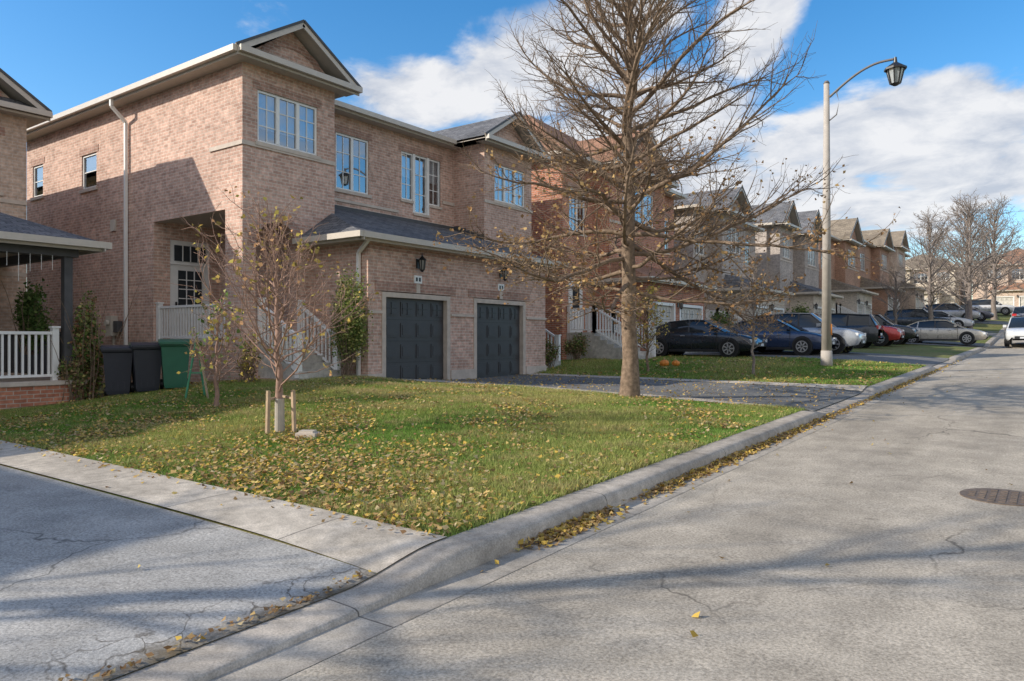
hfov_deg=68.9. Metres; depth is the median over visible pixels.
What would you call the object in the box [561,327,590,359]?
garden shrub
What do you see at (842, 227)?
roof
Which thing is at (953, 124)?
sky
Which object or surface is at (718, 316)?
evergreen shrub
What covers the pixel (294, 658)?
gutter
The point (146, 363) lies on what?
wheelie bin
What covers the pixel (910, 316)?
parked car
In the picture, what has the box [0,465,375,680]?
driveway
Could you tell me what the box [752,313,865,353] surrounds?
parked car
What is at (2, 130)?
windows
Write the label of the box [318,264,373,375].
evergreen shrub
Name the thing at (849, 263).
windows
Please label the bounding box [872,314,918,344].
parked car
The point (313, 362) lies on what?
trim
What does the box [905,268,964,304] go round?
walls
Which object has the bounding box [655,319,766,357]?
parked car
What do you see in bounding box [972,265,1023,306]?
walls
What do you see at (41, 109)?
trim
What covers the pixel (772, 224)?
trim
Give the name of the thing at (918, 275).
windows
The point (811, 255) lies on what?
windows
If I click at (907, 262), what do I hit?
roof
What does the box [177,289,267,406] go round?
tree
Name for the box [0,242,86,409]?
porch
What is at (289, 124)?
windows
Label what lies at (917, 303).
doors
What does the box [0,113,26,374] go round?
walls
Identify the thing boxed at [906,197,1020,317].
bare tree
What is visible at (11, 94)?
roof
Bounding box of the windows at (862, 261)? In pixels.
[860,251,886,271]
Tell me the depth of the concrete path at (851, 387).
18.74 m
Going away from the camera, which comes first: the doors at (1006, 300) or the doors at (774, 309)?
the doors at (774, 309)
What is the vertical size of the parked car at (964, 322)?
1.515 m
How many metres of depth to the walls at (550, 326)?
29.68 m
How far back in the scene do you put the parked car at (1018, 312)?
60.31 m
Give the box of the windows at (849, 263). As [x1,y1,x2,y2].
[821,245,855,268]
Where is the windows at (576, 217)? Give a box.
[568,182,669,253]
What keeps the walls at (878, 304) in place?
on the ground at (926, 350)
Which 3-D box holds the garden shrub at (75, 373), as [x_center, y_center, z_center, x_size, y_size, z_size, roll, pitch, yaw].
[-8.877,0.733,15.175,0.732,1.010,0.712,0,0,36]
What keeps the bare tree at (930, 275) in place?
on the ground at (926, 350)
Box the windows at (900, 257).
[899,252,903,268]
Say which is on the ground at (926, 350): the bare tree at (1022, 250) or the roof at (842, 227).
the bare tree at (1022, 250)
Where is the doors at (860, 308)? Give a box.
[857,302,871,313]
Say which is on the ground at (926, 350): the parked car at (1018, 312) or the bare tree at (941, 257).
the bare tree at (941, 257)
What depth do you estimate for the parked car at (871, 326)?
36.77 m
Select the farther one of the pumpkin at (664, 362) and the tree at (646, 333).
the pumpkin at (664, 362)
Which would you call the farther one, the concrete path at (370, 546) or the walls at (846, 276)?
the walls at (846, 276)
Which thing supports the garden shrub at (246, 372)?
on the ground at (926, 350)
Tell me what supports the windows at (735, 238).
attached to the walls at (705, 273)
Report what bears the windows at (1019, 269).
attached to the walls at (1015, 294)
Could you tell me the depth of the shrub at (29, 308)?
15.65 m
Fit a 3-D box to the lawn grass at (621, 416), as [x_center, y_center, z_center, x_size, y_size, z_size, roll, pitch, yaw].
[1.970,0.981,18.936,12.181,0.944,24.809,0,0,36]
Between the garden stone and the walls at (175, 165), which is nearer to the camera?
the garden stone
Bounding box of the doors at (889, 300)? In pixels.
[888,297,898,309]
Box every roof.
[0,78,47,128]
[0,212,111,257]
[27,28,552,267]
[525,115,708,284]
[674,187,786,291]
[748,201,835,297]
[831,218,867,290]
[860,229,892,287]
[891,231,923,290]
[905,254,950,293]
[990,248,1023,290]
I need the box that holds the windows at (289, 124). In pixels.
[30,79,526,214]
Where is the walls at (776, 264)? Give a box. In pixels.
[755,225,835,312]
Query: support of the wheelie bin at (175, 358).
on the ground at (926, 350)
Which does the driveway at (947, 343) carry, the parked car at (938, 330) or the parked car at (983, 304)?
the parked car at (938, 330)
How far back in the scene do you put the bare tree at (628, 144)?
14.45 m
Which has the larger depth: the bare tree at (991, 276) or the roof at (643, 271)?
the bare tree at (991, 276)
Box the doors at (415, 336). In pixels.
[170,240,525,379]
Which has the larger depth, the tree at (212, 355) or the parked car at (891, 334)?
the parked car at (891, 334)
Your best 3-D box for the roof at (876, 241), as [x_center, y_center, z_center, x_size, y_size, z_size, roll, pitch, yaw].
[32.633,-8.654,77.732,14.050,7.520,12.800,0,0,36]
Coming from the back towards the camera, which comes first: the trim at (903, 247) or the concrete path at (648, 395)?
the trim at (903, 247)
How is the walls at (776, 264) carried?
on the ground at (926, 350)
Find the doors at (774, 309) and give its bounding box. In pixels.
[755,305,783,314]
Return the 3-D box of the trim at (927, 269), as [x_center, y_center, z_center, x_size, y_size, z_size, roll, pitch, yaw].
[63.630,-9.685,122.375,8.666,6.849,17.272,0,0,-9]
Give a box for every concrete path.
[0,440,446,572]
[399,379,813,410]
[525,373,867,390]
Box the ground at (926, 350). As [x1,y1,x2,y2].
[0,312,1011,680]
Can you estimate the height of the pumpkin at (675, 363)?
0.235 m
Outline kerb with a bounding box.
[111,325,1007,680]
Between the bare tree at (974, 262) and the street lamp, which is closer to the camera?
the street lamp
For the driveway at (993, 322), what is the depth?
68.24 m
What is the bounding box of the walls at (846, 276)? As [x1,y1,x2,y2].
[819,240,871,313]
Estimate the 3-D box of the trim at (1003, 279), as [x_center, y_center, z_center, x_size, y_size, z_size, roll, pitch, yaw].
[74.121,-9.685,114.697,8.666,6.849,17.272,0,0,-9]
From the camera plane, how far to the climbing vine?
15.30 m
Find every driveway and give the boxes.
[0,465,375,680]
[450,375,860,410]
[684,351,948,365]
[905,341,984,346]
[974,320,1008,324]
[984,331,997,335]
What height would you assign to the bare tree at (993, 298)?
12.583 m
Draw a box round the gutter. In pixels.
[208,332,1004,680]
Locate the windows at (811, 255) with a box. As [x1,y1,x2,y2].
[782,232,816,267]
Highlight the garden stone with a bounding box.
[295,430,319,438]
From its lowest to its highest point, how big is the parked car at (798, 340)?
1.515 m
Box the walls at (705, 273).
[674,209,784,323]
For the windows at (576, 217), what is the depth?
29.98 m
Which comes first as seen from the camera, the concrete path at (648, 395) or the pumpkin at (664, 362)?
the concrete path at (648, 395)
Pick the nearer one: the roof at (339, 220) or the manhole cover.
the manhole cover
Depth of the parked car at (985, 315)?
68.78 m
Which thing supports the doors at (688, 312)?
attached to the walls at (550, 326)
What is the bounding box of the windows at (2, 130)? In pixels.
[0,127,4,195]
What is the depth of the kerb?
5.19 m
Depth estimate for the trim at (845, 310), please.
60.41 m
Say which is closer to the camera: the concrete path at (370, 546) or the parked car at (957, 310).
the concrete path at (370, 546)
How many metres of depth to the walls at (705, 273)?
39.79 m
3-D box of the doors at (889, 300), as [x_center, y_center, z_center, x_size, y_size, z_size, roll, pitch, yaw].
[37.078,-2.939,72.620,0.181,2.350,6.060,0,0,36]
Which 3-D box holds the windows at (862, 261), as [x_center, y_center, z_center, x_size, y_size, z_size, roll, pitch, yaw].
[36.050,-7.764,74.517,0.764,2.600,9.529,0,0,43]
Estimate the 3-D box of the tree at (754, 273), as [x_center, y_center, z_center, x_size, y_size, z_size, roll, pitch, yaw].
[6.822,-0.817,20.785,2.017,3.771,2.311,0,0,-2]
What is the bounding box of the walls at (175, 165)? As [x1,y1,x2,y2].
[27,62,544,382]
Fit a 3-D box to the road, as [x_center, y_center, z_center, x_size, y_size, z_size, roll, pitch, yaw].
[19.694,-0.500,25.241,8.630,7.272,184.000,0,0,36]
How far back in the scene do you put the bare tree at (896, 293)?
51.23 m
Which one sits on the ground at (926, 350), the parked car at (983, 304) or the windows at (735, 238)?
the parked car at (983, 304)
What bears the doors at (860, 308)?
attached to the walls at (846, 276)
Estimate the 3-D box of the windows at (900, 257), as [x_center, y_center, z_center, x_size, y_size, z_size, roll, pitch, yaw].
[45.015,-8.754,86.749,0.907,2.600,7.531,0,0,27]
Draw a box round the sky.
[0,0,1023,263]
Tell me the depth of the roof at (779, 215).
49.46 m
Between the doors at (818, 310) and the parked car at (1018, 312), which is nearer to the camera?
the doors at (818, 310)
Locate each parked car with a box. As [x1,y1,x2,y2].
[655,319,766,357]
[728,319,836,355]
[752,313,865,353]
[820,313,883,348]
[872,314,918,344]
[873,326,904,345]
[884,309,954,325]
[907,320,987,344]
[922,303,980,320]
[933,311,974,327]
[959,305,993,320]
[972,299,1015,314]
[1003,317,1023,346]
[1010,306,1023,316]
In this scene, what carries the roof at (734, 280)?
on the walls at (705, 273)
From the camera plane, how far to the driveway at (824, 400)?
17.10 m
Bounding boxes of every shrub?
[1,275,59,354]
[54,356,96,401]
[233,331,269,382]
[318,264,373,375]
[545,337,561,367]
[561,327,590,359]
[710,310,733,325]
[785,301,811,312]
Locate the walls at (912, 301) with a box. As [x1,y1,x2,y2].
[889,247,923,308]
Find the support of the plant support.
on the ground at (926, 350)
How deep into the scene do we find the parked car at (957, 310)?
67.62 m
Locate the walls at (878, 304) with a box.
[858,246,899,314]
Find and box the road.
[279,338,1023,680]
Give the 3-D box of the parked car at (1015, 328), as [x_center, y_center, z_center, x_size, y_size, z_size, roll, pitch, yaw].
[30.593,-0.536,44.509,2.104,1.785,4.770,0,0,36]
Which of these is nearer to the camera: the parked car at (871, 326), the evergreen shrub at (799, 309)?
the parked car at (871, 326)
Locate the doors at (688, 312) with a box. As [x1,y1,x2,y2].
[568,281,702,354]
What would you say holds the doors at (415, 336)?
attached to the walls at (175, 165)
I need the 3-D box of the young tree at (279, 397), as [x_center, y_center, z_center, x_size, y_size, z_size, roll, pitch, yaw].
[-3.146,-0.437,10.634,2.875,3.711,3.030,0,0,-33]
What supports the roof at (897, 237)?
on the walls at (912, 301)
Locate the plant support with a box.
[185,336,208,398]
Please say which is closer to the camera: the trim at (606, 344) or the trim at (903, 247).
the trim at (606, 344)
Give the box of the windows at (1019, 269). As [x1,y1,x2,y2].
[983,267,1023,279]
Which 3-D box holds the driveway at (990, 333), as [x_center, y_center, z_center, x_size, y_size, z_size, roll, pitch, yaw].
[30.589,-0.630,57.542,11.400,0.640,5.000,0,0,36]
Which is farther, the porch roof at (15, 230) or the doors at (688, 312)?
the doors at (688, 312)
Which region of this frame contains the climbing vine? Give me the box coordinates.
[51,274,140,398]
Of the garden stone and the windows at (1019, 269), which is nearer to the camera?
the garden stone
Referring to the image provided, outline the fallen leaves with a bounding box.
[0,354,1012,680]
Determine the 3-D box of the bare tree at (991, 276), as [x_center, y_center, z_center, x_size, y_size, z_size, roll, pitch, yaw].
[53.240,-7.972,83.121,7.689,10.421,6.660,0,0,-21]
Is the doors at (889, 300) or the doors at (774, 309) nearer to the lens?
the doors at (774, 309)
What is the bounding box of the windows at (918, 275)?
[913,270,949,283]
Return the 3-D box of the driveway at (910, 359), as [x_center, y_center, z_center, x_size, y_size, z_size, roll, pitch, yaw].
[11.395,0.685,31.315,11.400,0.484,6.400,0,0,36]
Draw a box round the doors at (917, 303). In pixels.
[916,296,923,308]
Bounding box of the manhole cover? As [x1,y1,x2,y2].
[960,488,1023,505]
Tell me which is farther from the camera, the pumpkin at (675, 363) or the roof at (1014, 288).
the roof at (1014, 288)
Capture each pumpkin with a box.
[660,358,668,365]
[672,359,679,365]
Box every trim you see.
[0,68,52,276]
[27,19,568,380]
[548,128,716,359]
[674,186,793,322]
[754,200,843,309]
[831,217,878,313]
[861,228,905,296]
[900,230,927,297]
[905,257,958,293]
[972,253,1021,297]
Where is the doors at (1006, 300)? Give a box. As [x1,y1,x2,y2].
[996,296,1023,306]
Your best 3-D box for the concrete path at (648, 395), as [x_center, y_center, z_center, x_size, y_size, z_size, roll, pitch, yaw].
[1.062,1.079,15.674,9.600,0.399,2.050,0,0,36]
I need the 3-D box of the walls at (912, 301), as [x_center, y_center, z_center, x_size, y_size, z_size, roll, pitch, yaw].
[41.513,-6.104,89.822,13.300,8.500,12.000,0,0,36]
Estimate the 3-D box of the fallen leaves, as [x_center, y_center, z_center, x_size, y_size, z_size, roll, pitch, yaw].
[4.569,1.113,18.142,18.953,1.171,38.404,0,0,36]
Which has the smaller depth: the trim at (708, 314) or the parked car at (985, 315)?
the trim at (708, 314)
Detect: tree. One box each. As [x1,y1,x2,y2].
[170,181,378,435]
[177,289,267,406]
[433,0,899,396]
[636,281,673,371]
[718,249,795,374]
[859,256,921,323]
[862,202,994,319]
[905,233,957,303]
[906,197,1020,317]
[919,191,1023,328]
[936,193,1023,319]
[947,223,1016,298]
[999,240,1023,291]
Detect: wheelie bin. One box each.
[100,345,132,395]
[128,342,161,392]
[158,339,191,388]
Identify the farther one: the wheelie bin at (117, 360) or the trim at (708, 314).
the trim at (708, 314)
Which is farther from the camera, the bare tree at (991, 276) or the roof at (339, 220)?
the bare tree at (991, 276)
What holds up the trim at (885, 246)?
attached to the walls at (878, 304)
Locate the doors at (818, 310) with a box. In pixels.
[814,306,834,313]
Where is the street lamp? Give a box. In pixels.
[820,57,906,366]
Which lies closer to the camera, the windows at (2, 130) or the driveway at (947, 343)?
the windows at (2, 130)
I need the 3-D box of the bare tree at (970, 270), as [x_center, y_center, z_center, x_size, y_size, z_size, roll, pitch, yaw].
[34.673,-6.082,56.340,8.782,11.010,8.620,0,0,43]
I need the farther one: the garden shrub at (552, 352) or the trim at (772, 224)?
the trim at (772, 224)
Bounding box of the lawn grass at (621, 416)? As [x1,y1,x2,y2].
[0,354,927,536]
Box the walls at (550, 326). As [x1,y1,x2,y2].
[531,158,703,359]
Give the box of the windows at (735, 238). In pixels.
[695,220,750,267]

